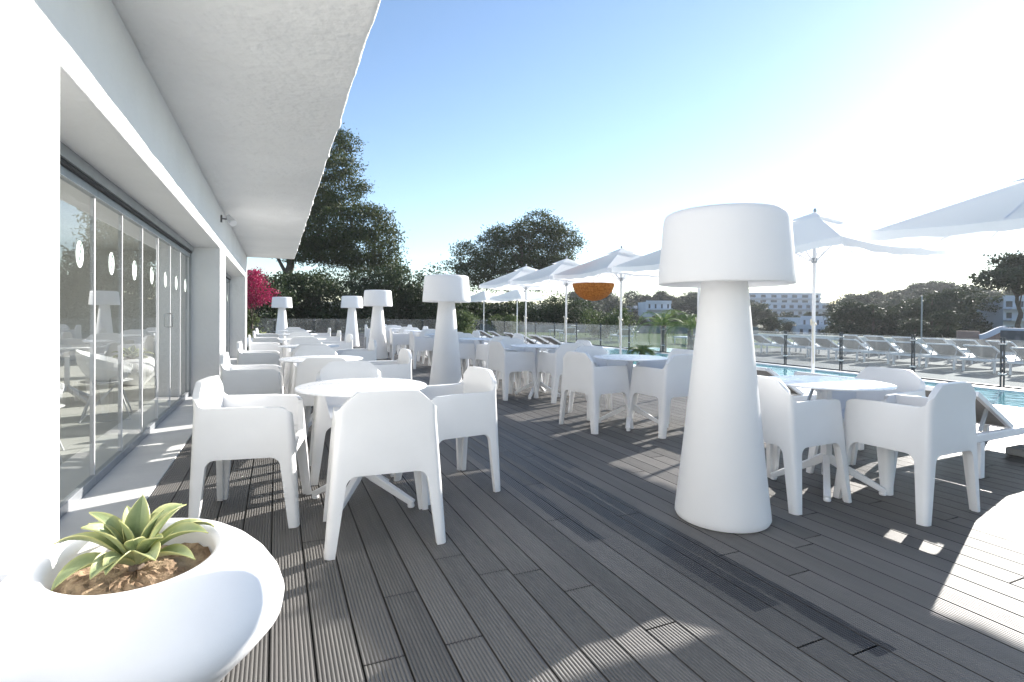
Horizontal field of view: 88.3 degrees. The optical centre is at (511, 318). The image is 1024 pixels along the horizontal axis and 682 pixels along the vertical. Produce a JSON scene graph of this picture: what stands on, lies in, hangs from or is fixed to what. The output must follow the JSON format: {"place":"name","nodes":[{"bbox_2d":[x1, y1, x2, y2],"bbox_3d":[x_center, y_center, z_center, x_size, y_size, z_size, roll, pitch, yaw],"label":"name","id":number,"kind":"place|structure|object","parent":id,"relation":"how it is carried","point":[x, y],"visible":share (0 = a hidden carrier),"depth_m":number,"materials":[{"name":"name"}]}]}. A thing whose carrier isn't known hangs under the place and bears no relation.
{"place":"outdoors","nodes":[
{"label":"outdoors","id":0,"kind":"place"},
{"bbox_2d":[59,358,236,543],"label":"pavement plinth","id":1,"kind":"structure","parent":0,"point":[137,472],"depth_m":3.86,"materials":[{"name":"concrete"}]},
{"bbox_2d":[247,302,950,350],"bbox_3d":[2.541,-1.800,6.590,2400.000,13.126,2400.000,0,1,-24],"label":"ground","id":2,"kind":"structure","parent":0,"point":[576,320],"depth_m":48.04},
{"bbox_2d":[0,0,380,582],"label":"restaurant building","id":3,"kind":"structure","parent":2,"relation":"on","point":[145,145],"depth_m":3.46,"materials":[{"name":"paint"}]},
{"bbox_2d":[60,344,105,404],"bbox_3d":[-5.710,0.725,6.768,0.800,0.744,0.800,0,1,-33],"label":"round table","id":4,"kind":"object","parent":3,"relation":"on","point":[77,393],"visible":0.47,"depth_m":6.74,"materials":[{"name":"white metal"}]},
{"bbox_2d":[75,349,132,423],"bbox_3d":[-4.527,0.721,5.869,0.514,0.773,0.627,0,1,-34],"label":"shell chair","id":5,"kind":"object","parent":3,"relation":"on","point":[106,369],"visible":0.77,"depth_m":5.69,"materials":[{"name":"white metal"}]},
{"bbox_2d":[111,355,154,385],"bbox_3d":[-6.213,0.839,8.626,0.780,0.478,0.768,0,1,-33],"label":"planter","id":6,"kind":"object","parent":3,"relation":"on","point":[148,368],"visible":0.52,"depth_m":8.48,"materials":[{"name":"plastic"}]},
{"bbox_2d":[247,266,280,332],"bbox_3d":[-11.659,-0.710,23.939,2.076,3.558,2.166,1,0,12],"label":"bougainvillea","id":7,"kind":"object","parent":2,"relation":"on","point":[255,280],"visible":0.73,"depth_m":23.92,"materials":[{"name":"pink plant"}]},
{"bbox_2d":[247,269,308,332],"bbox_3d":[-14.789,-0.809,29.807,6.276,4.162,5.560,0,1,-24],"label":"evergreen tree","id":8,"kind":"object","parent":2,"relation":"on","point":[276,285],"visible":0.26,"depth_m":29.66,"materials":[{"name":"green plant"}]},
{"bbox_2d":[261,267,338,332],"bbox_3d":[-13.815,-1.019,33.312,5.801,4.858,5.947,0,1,-24],"label":"evergreen tree","id":9,"kind":"object","parent":2,"relation":"on","point":[299,279],"visible":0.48,"depth_m":32.50,"materials":[{"name":"green plant"}]},
{"bbox_2d":[277,272,370,332],"bbox_3d":[-12.565,-0.923,34.255,6.646,4.386,6.419,0,1,-24],"label":"evergreen tree","id":10,"kind":"object","parent":2,"relation":"on","point":[334,290],"visible":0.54,"depth_m":33.16,"materials":[{"name":"green plant"}]},
{"bbox_2d":[266,123,411,330],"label":"pine tree","id":11,"kind":"object","parent":2,"relation":"on","point":[317,242],"visible":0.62,"depth_m":41.16,"materials":[{"name":"green plant"}]},
{"bbox_2d":[298,267,409,332],"bbox_3d":[-11.191,-1.117,36.153,8.572,4.945,6.529,0,0,-2],"label":"evergreen tree","id":12,"kind":"object","parent":2,"relation":"on","point":[369,309],"visible":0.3,"depth_m":35.64,"materials":[{"name":"green plant"}]},
{"bbox_2d":[336,262,436,332],"bbox_3d":[-8.696,-1.252,37.365,8.743,5.478,6.676,1,0,13],"label":"evergreen tree","id":13,"kind":"object","parent":2,"relation":"on","point":[402,286],"visible":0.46,"depth_m":36.19,"materials":[{"name":"green plant"}]},
{"bbox_2d":[369,262,451,329],"bbox_3d":[-7.020,-1.476,37.780,7.178,5.820,5.410,1,0,12],"label":"evergreen tree","id":14,"kind":"object","parent":2,"relation":"on","point":[391,266],"visible":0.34,"depth_m":36.83,"materials":[{"name":"green plant"}]},
{"bbox_2d":[392,280,479,330],"bbox_3d":[-5.428,-0.705,37.868,6.925,4.350,6.225,0,1,-24],"label":"evergreen tree","id":15,"kind":"object","parent":2,"relation":"on","point":[457,307],"visible":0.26,"depth_m":36.85,"materials":[{"name":"green plant"}]},
{"bbox_2d":[458,292,513,330],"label":"evergreen tree","id":16,"kind":"object","parent":2,"relation":"on","point":[477,309],"visible":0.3,"depth_m":41.20,"materials":[{"name":"green plant"}]},
{"bbox_2d":[477,291,546,328],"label":"evergreen tree","id":17,"kind":"object","parent":2,"relation":"on","point":[509,308],"visible":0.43,"depth_m":42.91,"materials":[{"name":"green plant"}]},
{"bbox_2d":[440,208,589,322],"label":"pine tree","id":18,"kind":"object","parent":2,"relation":"on","point":[499,246],"visible":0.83,"depth_m":57.07,"materials":[{"name":"green plant"}]},
{"bbox_2d":[509,290,582,324],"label":"evergreen tree","id":19,"kind":"object","parent":2,"relation":"on","point":[559,318],"visible":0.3,"depth_m":45.11,"materials":[{"name":"green plant"}]},
{"bbox_2d":[533,293,607,324],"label":"evergreen tree","id":20,"kind":"object","parent":2,"relation":"on","point":[577,304],"visible":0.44,"depth_m":44.94,"materials":[{"name":"green plant"}]},
{"bbox_2d":[638,300,671,320],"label":"white villa","id":21,"kind":"object","parent":2,"relation":"on","point":[648,306],"visible":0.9,"depth_m":119.98,"materials":[{"name":"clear paint"}]},
{"bbox_2d":[480,335,1023,392],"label":"pool coping","id":22,"kind":"object","parent":2,"relation":"on","point":[977,386],"visible":0.02,"depth_m":11.67,"materials":[{"name":"stone"}]},
{"bbox_2d":[470,291,507,335],"bbox_3d":[-1.576,-0.327,29.522,1.954,2.546,1.954,1,1,37],"label":"parasol","id":23,"kind":"object","parent":22,"relation":"on","point":[483,296],"visible":0.83,"depth_m":29.14,"materials":[{"name":"fabric"}]},
{"bbox_2d":[490,290,543,319],"bbox_3d":[0.257,-0.287,26.398,1.954,2.546,1.954,1,1,37],"label":"parasol","id":24,"kind":"object","parent":22,"relation":"on","point":[515,295],"visible":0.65,"depth_m":26.07,"materials":[{"name":"fabric"}]},
{"bbox_2d":[491,320,1023,389],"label":"glass fence","id":25,"kind":"object","parent":22,"relation":"on","point":[841,360],"visible":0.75,"depth_m":11.68,"materials":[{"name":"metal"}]},
{"bbox_2d":[756,317,788,333],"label":"hillside tree","id":26,"kind":"object","parent":2,"relation":"on","point":[771,325],"visible":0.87,"depth_m":74.75,"materials":[{"name":"green plant"}]},
{"bbox_2d":[749,292,822,302],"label":"apartment building","id":27,"kind":"structure","parent":2,"relation":"on","point":[759,297],"depth_m":214.89,"materials":[{"name":"white paint"}]},
{"bbox_2d":[761,302,829,315],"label":"apartment building","id":28,"kind":"structure","parent":2,"relation":"on","point":[794,309],"depth_m":199.93,"materials":[{"name":"white paint"}]},
{"bbox_2d":[777,316,831,324],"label":"white villa","id":29,"kind":"object","parent":2,"relation":"on","point":[802,320],"visible":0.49,"depth_m":90.00,"materials":[{"name":"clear paint"}]},
{"bbox_2d":[775,324,834,335],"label":"white villa","id":30,"kind":"object","parent":2,"relation":"on","point":[798,329],"visible":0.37,"depth_m":79.97,"materials":[{"name":"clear paint"}]},
{"bbox_2d":[821,299,878,335],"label":"hillside tree","id":31,"kind":"object","parent":2,"relation":"on","point":[847,313],"visible":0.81,"depth_m":61.25,"materials":[{"name":"green plant"}]},
{"bbox_2d":[846,303,902,336],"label":"hillside tree","id":32,"kind":"object","parent":2,"relation":"on","point":[875,319],"visible":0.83,"depth_m":59.66,"materials":[{"name":"green plant"}]},
{"bbox_2d":[896,316,931,337],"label":"hillside tree","id":33,"kind":"object","parent":2,"relation":"on","point":[912,325],"visible":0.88,"depth_m":51.94,"materials":[{"name":"green plant"}]},
{"bbox_2d":[898,295,962,337],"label":"hillside tree","id":34,"kind":"object","parent":2,"relation":"on","point":[931,307],"visible":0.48,"depth_m":57.77,"materials":[{"name":"green plant"}]},
{"bbox_2d":[927,310,967,338],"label":"hillside tree","id":35,"kind":"object","parent":2,"relation":"on","point":[946,321],"visible":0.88,"depth_m":49.85,"materials":[{"name":"green plant"}]},
{"bbox_2d":[918,286,987,338],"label":"hillside tree","id":36,"kind":"object","parent":2,"relation":"on","point":[953,296],"visible":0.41,"depth_m":59.17,"materials":[{"name":"green plant"}]},
{"bbox_2d":[957,286,1014,333],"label":"hillside tree","id":37,"kind":"object","parent":2,"relation":"on","point":[982,324],"visible":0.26,"depth_m":62.86,"materials":[{"name":"green plant"}]},
{"bbox_2d":[957,295,1023,327],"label":"white villa","id":38,"kind":"object","parent":2,"relation":"on","point":[1006,315],"visible":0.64,"depth_m":62.00,"materials":[{"name":"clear paint"}]},
{"bbox_2d":[966,250,1023,327],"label":"hillside tree","id":39,"kind":"object","parent":2,"relation":"on","point":[1008,271],"visible":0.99,"depth_m":47.60,"materials":[{"name":"green plant"}]},
{"bbox_2d":[180,405,1022,681],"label":"deck substrate","id":40,"kind":"object","parent":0,"point":[414,591],"depth_m":2.31,"materials":[{"name":"black"}]},
{"bbox_2d":[147,337,1023,681],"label":"deck","id":41,"kind":"structure","parent":40,"relation":"on","point":[895,589],"depth_m":2.48,"materials":[{"name":"wood"}]},
{"bbox_2d":[0,518,283,681],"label":"planter","id":42,"kind":"object","parent":41,"relation":"on","point":[211,612],"visible":0.77,"depth_m":1.44,"materials":[{"name":"plastic"}]},
{"bbox_2d":[51,494,213,590],"bbox_3d":[-1.180,0.696,1.658,0.414,0.269,0.319,0,1,-24],"label":"agave plant","id":43,"kind":"object","parent":42,"relation":"in","point":[133,539],"visible":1,"depth_m":1.63,"materials":[{"name":"green plant"}]},
{"bbox_2d":[188,376,310,527],"bbox_3d":[-1.534,0.756,3.165,0.563,0.818,0.608,0,0,-14],"label":"armchair","id":44,"kind":"object","parent":41,"relation":"on","point":[226,429],"visible":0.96,"depth_m":2.94,"materials":[{"name":"plastic"}]},
{"bbox_2d":[220,352,283,394],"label":"armchair","id":45,"kind":"object","parent":41,"relation":"on","point":[250,379],"visible":0.55,"depth_m":4.88,"materials":[{"name":"plastic"}]},
{"bbox_2d":[237,341,280,366],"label":"armchair","id":46,"kind":"object","parent":41,"relation":"on","point":[267,357],"visible":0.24,"depth_m":6.88,"materials":[{"name":"plastic"}]},
{"bbox_2d":[248,335,283,382],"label":"armchair","id":47,"kind":"object","parent":41,"relation":"on","point":[263,346],"visible":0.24,"depth_m":8.94,"materials":[{"name":"plastic"}]},
{"bbox_2d":[271,297,291,342],"bbox_3d":[-9.036,0.053,20.718,0.760,1.815,0.760,0,1,-24],"label":"floor lamp","id":48,"kind":"object","parent":41,"relation":"on","point":[281,304],"visible":0.74,"depth_m":20.53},
{"bbox_2d":[285,338,322,393],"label":"armchair","id":49,"kind":"object","parent":41,"relation":"on","point":[295,341],"visible":0.36,"depth_m":8.11,"materials":[{"name":"plastic"}]},
{"bbox_2d":[289,346,337,393],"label":"armchair","id":50,"kind":"object","parent":41,"relation":"on","point":[312,350],"visible":0.22,"depth_m":6.15,"materials":[{"name":"plastic"}]},
{"bbox_2d":[293,357,346,436],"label":"armchair","id":51,"kind":"object","parent":41,"relation":"on","point":[307,370],"visible":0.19,"depth_m":4.57,"materials":[{"name":"plastic"}]},
{"bbox_2d":[279,355,362,426],"bbox_3d":[-1.915,0.769,5.309,0.800,0.744,0.800,0,1,-24],"label":"round table","id":52,"kind":"object","parent":41,"relation":"on","point":[297,359],"visible":0.2,"depth_m":5.30,"materials":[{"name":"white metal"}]},
{"bbox_2d":[309,361,393,484],"bbox_3d":[-1.222,0.752,4.026,0.608,0.818,0.563,0,0,-22],"label":"armchair","id":53,"kind":"object","parent":41,"relation":"on","point":[322,415],"visible":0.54,"depth_m":4.13,"materials":[{"name":"plastic"}]},
{"bbox_2d":[341,296,362,346],"bbox_3d":[-5.740,0.094,18.905,0.760,1.815,0.760,0,1,-24],"label":"floor lamp","id":54,"kind":"object","parent":41,"relation":"on","point":[351,303],"visible":0.88,"depth_m":18.73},
{"bbox_2d":[335,339,376,360],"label":"armchair","id":55,"kind":"object","parent":41,"relation":"on","point":[368,353],"visible":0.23,"depth_m":7.46,"materials":[{"name":"plastic"}]},
{"bbox_2d":[294,378,426,510],"bbox_3d":[-0.945,0.793,3.333,0.800,0.744,0.800,0,1,-33],"label":"round table","id":56,"kind":"object","parent":41,"relation":"on","point":[349,387],"visible":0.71,"depth_m":3.28,"materials":[{"name":"plastic"}]},
{"bbox_2d":[363,290,392,358],"bbox_3d":[-3.556,0.151,13.966,0.760,1.815,0.760,0,1,-24],"label":"floor lamp","id":57,"kind":"object","parent":41,"relation":"on","point":[378,300],"visible":0.89,"depth_m":13.78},
{"bbox_2d":[323,389,445,559],"bbox_3d":[-0.717,0.765,2.912,0.608,0.818,0.563,0,0,-20],"label":"armchair","id":58,"kind":"object","parent":41,"relation":"on","point":[380,432],"visible":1,"depth_m":2.65,"materials":[{"name":"plastic"}]},
{"bbox_2d":[369,348,411,379],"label":"armchair","id":59,"kind":"object","parent":41,"relation":"on","point":[400,367],"visible":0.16,"depth_m":5.51,"materials":[{"name":"plastic"}]},
{"bbox_2d":[389,328,412,359],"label":"armchair","id":60,"kind":"object","parent":41,"relation":"on","point":[399,339],"visible":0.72,"depth_m":13.63,"materials":[{"name":"plastic"}]},
{"bbox_2d":[409,331,433,368],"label":"armchair","id":61,"kind":"object","parent":41,"relation":"on","point":[417,344],"visible":0.75,"depth_m":11.51,"materials":[{"name":"plastic"}]},
{"bbox_2d":[422,274,469,384],"bbox_3d":[-1.049,0.216,8.428,0.760,1.815,0.760,0,1,-24],"label":"floor lamp","id":62,"kind":"object","parent":41,"relation":"on","point":[446,292],"visible":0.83,"depth_m":8.23,"materials":[{"name":"plastic"}]},
{"bbox_2d":[394,366,500,504],"bbox_3d":[-0.461,0.761,3.689,0.563,0.818,0.608,0,1,-31],"label":"armchair","id":63,"kind":"object","parent":41,"relation":"on","point":[466,406],"visible":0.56,"depth_m":3.56,"materials":[{"name":"plastic"}]},
{"bbox_2d":[459,342,475,374],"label":"armchair","id":64,"kind":"object","parent":41,"relation":"on","point":[466,350],"visible":0.38,"depth_m":9.52,"materials":[{"name":"plastic"}]},
{"bbox_2d":[474,336,514,381],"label":"armchair","id":65,"kind":"object","parent":41,"relation":"on","point":[482,351],"visible":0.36,"depth_m":9.25,"materials":[{"name":"plastic"}]},
{"bbox_2d":[488,341,538,400],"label":"armchair","id":66,"kind":"object","parent":41,"relation":"on","point":[504,361],"visible":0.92,"depth_m":7.50,"materials":[{"name":"plastic"}]},
{"bbox_2d":[495,338,542,393],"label":"armchair","id":67,"kind":"object","parent":41,"relation":"on","point":[507,342],"visible":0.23,"depth_m":8.51,"materials":[{"name":"plastic"}]},
{"bbox_2d":[479,264,572,343],"bbox_3d":[0.371,-0.188,14.128,1.954,2.546,1.954,0,1,-25],"label":"parasol","id":68,"kind":"object","parent":41,"relation":"on","point":[502,282],"visible":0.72,"depth_m":14.11,"materials":[{"name":"fabric"}]},
{"bbox_2d":[510,344,559,398],"bbox_3d":[0.373,0.768,7.788,0.800,0.744,0.800,0,1,-24],"label":"round table","id":69,"kind":"object","parent":41,"relation":"on","point":[542,385],"visible":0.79,"depth_m":7.76,"materials":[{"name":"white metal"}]},
{"bbox_2d":[534,343,586,403],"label":"armchair","id":70,"kind":"object","parent":41,"relation":"on","point":[551,364],"visible":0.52,"depth_m":7.20,"materials":[{"name":"plastic"}]},
{"bbox_2d":[510,256,626,342],"bbox_3d":[1.248,-0.165,12.165,1.954,2.546,1.954,0,1,-24],"label":"parasol","id":71,"kind":"object","parent":41,"relation":"on","point":[543,277],"visible":0.69,"depth_m":12.12,"materials":[{"name":"fabric"}]},
{"bbox_2d":[559,351,633,433],"bbox_3d":[0.906,0.756,5.695,0.563,0.818,0.608,0,1,-32],"label":"armchair","id":72,"kind":"object","parent":41,"relation":"on","point":[583,372],"visible":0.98,"depth_m":5.49,"materials":[{"name":"plastic"}]},
{"bbox_2d":[568,346,626,420],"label":"armchair","id":73,"kind":"object","parent":41,"relation":"on","point":[591,351],"visible":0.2,"depth_m":6.56,"materials":[{"name":"plastic"}]},
{"bbox_2d":[553,246,657,353],"bbox_3d":[2.112,-0.143,10.230,1.954,2.546,1.954,0,0,-24],"label":"parasol","id":74,"kind":"object","parent":41,"relation":"on","point":[599,269],"visible":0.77,"depth_m":10.21,"materials":[{"name":"fabric"}]},
{"bbox_2d":[572,276,613,300],"bbox_3d":[1.631,-0.679,10.578,0.840,0.645,0.840,0,1,-24],"label":"hanging shade","id":75,"kind":"object","parent":74,"relation":"hanging from","point":[593,291],"visible":0.98,"depth_m":10.29,"materials":[{"name":"wicker"}]},
{"bbox_2d":[593,354,667,430],"bbox_3d":[1.293,0.791,5.778,0.800,0.744,0.800,0,1,-30],"label":"round table","id":76,"kind":"object","parent":41,"relation":"on","point":[629,358],"visible":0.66,"depth_m":5.74,"materials":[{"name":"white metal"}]},
{"bbox_2d":[625,354,692,438],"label":"armchair","id":77,"kind":"object","parent":41,"relation":"on","point":[668,382],"visible":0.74,"depth_m":5.24,"materials":[{"name":"plastic"}]},
{"bbox_2d":[633,349,692,427],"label":"armchair","id":78,"kind":"object","parent":41,"relation":"on","point":[657,364],"visible":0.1,"depth_m":6.16,"materials":[{"name":"plastic"}]},
{"bbox_2d":[612,249,796,321],"bbox_3d":[2.952,-0.121,8.349,1.954,2.546,1.954,0,1,-24],"label":"parasol","id":79,"kind":"object","parent":41,"relation":"on","point":[648,264],"visible":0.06,"depth_m":8.45,"materials":[{"name":"fabric"}]},
{"bbox_2d":[658,203,796,532],"bbox_3d":[1.263,0.276,3.152,0.760,1.815,0.760,0,1,-24],"label":"floor lamp","id":80,"kind":"object","parent":41,"relation":"on","point":[724,257],"visible":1,"depth_m":2.96,"materials":[{"name":"plastic"}]},
{"bbox_2d":[756,367,816,401],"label":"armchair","id":81,"kind":"object","parent":41,"relation":"on","point":[801,394],"visible":0.12,"depth_m":5.78,"materials":[{"name":"plastic"}]},
{"bbox_2d":[757,375,851,514],"bbox_3d":[1.835,0.780,3.567,0.563,0.818,0.608,0,1,-26],"label":"armchair","id":82,"kind":"object","parent":41,"relation":"on","point":[792,429],"visible":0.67,"depth_m":3.31,"materials":[{"name":"plastic"}]},
{"bbox_2d":[769,375,896,501],"bbox_3d":[2.214,0.815,3.715,0.800,0.744,0.800,0,0,-15],"label":"round table","id":83,"kind":"object","parent":41,"relation":"on","point":[826,385],"visible":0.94,"depth_m":3.63,"materials":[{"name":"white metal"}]},
{"bbox_2d":[806,367,925,495],"bbox_3d":[2.651,0.784,3.931,0.563,0.818,0.608,0,1,-26],"label":"armchair","id":84,"kind":"object","parent":41,"relation":"on","point":[907,382],"visible":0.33,"depth_m":3.97,"materials":[{"name":"plastic"}]},
{"bbox_2d":[792,208,949,372],"bbox_3d":[3.752,-0.101,6.559,1.954,2.546,1.954,0,1,-25],"label":"parasol","id":85,"kind":"object","parent":41,"relation":"on","point":[822,240],"visible":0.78,"depth_m":6.33,"materials":[{"name":"fabric"}]},
{"bbox_2d":[833,381,979,526],"bbox_3d":[2.530,0.787,3.399,0.608,0.818,0.563,0,1,-25],"label":"armchair","id":86,"kind":"object","parent":41,"relation":"on","point":[924,433],"visible":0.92,"depth_m":3.18,"materials":[{"name":"plastic"}]},
{"bbox_2d":[869,178,1023,457],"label":"parasol","id":87,"kind":"object","parent":41,"relation":"on","point":[991,221],"visible":1,"depth_m":4.64,"materials":[{"name":"fabric"}]},
{"bbox_2d":[925,386,1023,478],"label":"sun lounger","id":88,"kind":"object","parent":41,"relation":"on","point":[1009,420],"visible":0.41,"depth_m":4.10,"materials":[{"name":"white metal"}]},
{"bbox_2d":[247,0,1023,304],"label":"sky","id":89,"kind":"structure","parent":0,"point":[616,118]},
{"bbox_2d":[634,309,689,351],"bbox_3d":[5.005,0.446,17.515,2.094,1.522,2.048,0,1,-24],"label":"palm tree","id":90,"kind":"object","parent":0,"point":[659,321],"visible":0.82,"depth_m":17.41,"materials":[{"name":"green plant"}]},
{"bbox_2d":[658,314,696,349],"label":"palm tree","id":91,"kind":"object","parent":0,"point":[690,336],"visible":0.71,"depth_m":16.43,"materials":[{"name":"green plant"}]},
{"bbox_2d":[474,330,924,348],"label":"lawn","id":92,"kind":"structure","parent":0,"point":[655,340],"depth_m":28.17,"materials":[{"name":"plant"}]},
{"bbox_2d":[456,309,480,333],"bbox_3d":[-2.585,0.287,26.950,2.299,1.659,2.199,0,1,-24],"label":"shrub","id":93,"kind":"object","parent":92,"relation":"on","point":[464,322],"visible":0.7,"depth_m":26.68,"materials":[{"name":"green plant"}]},
{"bbox_2d":[484,312,522,335],"bbox_3d":[-0.454,0.371,31.818,2.269,1.600,2.303,0,1,-24],"label":"shrub","id":94,"kind":"object","parent":92,"relation":"on","point":[511,323],"visible":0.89,"depth_m":31.60,"materials":[{"name":"green plant"}]},
{"bbox_2d":[578,305,639,337],"bbox_3d":[5.474,0.208,29.949,3.565,2.053,2.910,1,0,10],"label":"shrub","id":95,"kind":"object","parent":92,"relation":"on","point":[609,323],"visible":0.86,"depth_m":29.70,"materials":[{"name":"green plant"}]},
{"bbox_2d":[480,324,757,333],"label":"garden wall","id":96,"kind":"structure","parent":92,"relation":"on","point":[546,328],"depth_m":39.16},
{"bbox_2d":[540,349,1023,407],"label":"pool water","id":97,"kind":"structure","parent":0,"point":[1004,398],"depth_m":8.97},
{"bbox_2d":[755,344,1023,387],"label":"slate terrace paving","id":98,"kind":"structure","parent":0,"point":[981,372],"depth_m":14.46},
{"bbox_2d":[764,335,816,354],"bbox_3d":[9.901,0.904,18.649,1.960,0.648,0.666,0,0,-21],"label":"sun lounger","id":99,"kind":"object","parent":98,"relation":"on","point":[778,340],"visible":0.66,"depth_m":18.43,"materials":[{"name":"plastic"}]},
{"bbox_2d":[787,336,838,356],"bbox_3d":[10.206,0.913,17.844,1.960,0.648,0.666,0,1,-28],"label":"sun lounger","id":100,"kind":"object","parent":98,"relation":"on","point":[803,342],"visible":0.66,"depth_m":17.56,"materials":[{"name":"plastic"}]},
{"bbox_2d":[807,337,867,358],"bbox_3d":[10.511,0.922,17.038,1.960,0.648,0.666,0,0,-22],"label":"sun lounger","id":101,"kind":"object","parent":98,"relation":"on","point":[828,344],"visible":0.71,"depth_m":16.74,"materials":[{"name":"plastic"}]},
{"bbox_2d":[832,338,890,360],"bbox_3d":[10.816,0.931,16.233,1.960,0.648,0.666,0,1,-25],"label":"sun lounger","id":102,"kind":"object","parent":98,"relation":"on","point":[853,345],"visible":0.67,"depth_m":15.93,"materials":[{"name":"plastic"}]},
{"bbox_2d":[861,340,902,363],"bbox_3d":[11.122,0.940,15.427,1.960,0.648,0.666,0,1,-27],"label":"sun lounger","id":103,"kind":"object","parent":98,"relation":"on","point":[882,347],"visible":0.69,"depth_m":15.12,"materials":[{"name":"plastic"}]},
{"bbox_2d":[890,341,953,366],"bbox_3d":[11.427,0.949,14.621,1.960,0.648,0.666,0,1,-25],"label":"sun lounger","id":104,"kind":"object","parent":98,"relation":"on","point":[920,349],"visible":0.67,"depth_m":14.34,"materials":[{"name":"plastic"}]},
{"bbox_2d":[922,343,992,369],"bbox_3d":[11.732,0.958,13.816,1.960,0.648,0.666,0,0,-22],"label":"sun lounger","id":105,"kind":"object","parent":98,"relation":"on","point":[943,351],"visible":0.69,"depth_m":13.56,"materials":[{"name":"plastic"}]},
{"bbox_2d":[959,345,1019,372],"bbox_3d":[12.037,0.967,13.010,1.960,0.648,0.666,0,0,-20],"label":"sun lounger","id":106,"kind":"object","parent":98,"relation":"on","point":[983,353],"visible":0.91,"depth_m":12.77,"materials":[{"name":"plastic"}]},
{"bbox_2d":[978,326,1005,345],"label":"curved ramp","id":107,"kind":"structure","parent":98,"relation":"on","point":[993,334],"depth_m":23.15,"materials":[{"name":"plastic"}]},
{"bbox_2d":[1000,328,1023,346],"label":"stone wall","id":108,"kind":"structure","parent":98,"relation":"on","point":[1015,336],"depth_m":21.32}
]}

